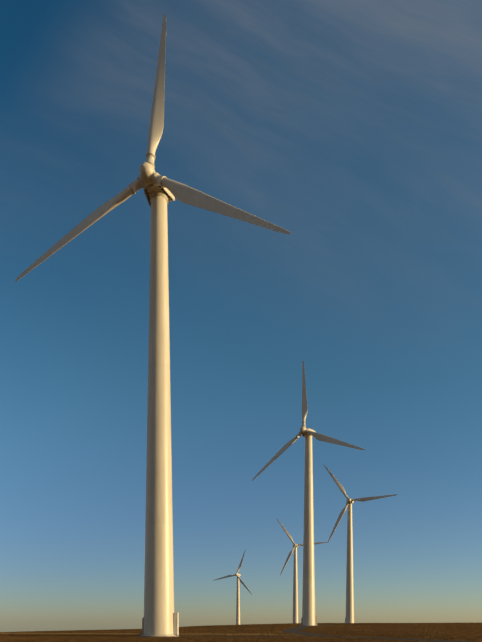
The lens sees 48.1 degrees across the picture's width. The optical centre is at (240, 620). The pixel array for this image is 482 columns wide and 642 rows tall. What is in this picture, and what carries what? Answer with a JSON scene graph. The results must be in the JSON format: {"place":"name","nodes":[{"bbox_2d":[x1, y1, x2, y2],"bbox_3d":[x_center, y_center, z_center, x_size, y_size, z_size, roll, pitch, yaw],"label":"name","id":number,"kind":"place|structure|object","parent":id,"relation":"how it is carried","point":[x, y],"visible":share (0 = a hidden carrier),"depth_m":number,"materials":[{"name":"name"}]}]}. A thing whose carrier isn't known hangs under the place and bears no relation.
{"place":"outdoors","nodes":[
{"label":"outdoors","id":0,"kind":"place"},
{"bbox_2d":[0,0,481,631],"label":"sky","id":1,"kind":"structure","parent":0,"point":[351,128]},
{"bbox_2d":[0,622,481,641],"bbox_3d":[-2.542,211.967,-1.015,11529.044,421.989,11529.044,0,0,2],"label":"field ground","id":2,"kind":"structure","parent":0,"point":[255,641],"depth_m":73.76,"materials":[{"name":"brown soil"}]},
{"bbox_2d":[15,14,290,636],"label":"wind turbine","id":3,"kind":"object","parent":2,"relation":"on","point":[160,618],"visible":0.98,"depth_m":77.92,"materials":[{"name":"paint"}]},
{"bbox_2d":[213,549,250,624],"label":"wind turbine","id":4,"kind":"object","parent":2,"relation":"on","point":[238,601],"visible":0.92,"depth_m":500.81,"materials":[{"name":"paint"}]},
{"bbox_2d":[276,518,327,622],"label":"wind turbine","id":5,"kind":"object","parent":2,"relation":"on","point":[295,596],"visible":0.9,"depth_m":400.02,"materials":[{"name":"paint"}]},
{"bbox_2d":[252,361,364,625],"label":"wind turbine","id":6,"kind":"object","parent":2,"relation":"on","point":[309,618],"visible":0.98,"depth_m":181.61,"materials":[{"name":"paint"}]},
{"bbox_2d":[324,465,397,622],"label":"wind turbine","id":7,"kind":"object","parent":2,"relation":"on","point":[350,618],"visible":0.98,"depth_m":288.68,"materials":[{"name":"paint"}]},
{"bbox_2d":[177,636,324,636],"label":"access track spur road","id":8,"kind":"structure","parent":0,"point":[246,636],"depth_m":77.74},
{"bbox_2d":[282,623,476,641],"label":"access track","id":9,"kind":"structure","parent":0,"point":[294,630],"depth_m":77.74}
]}

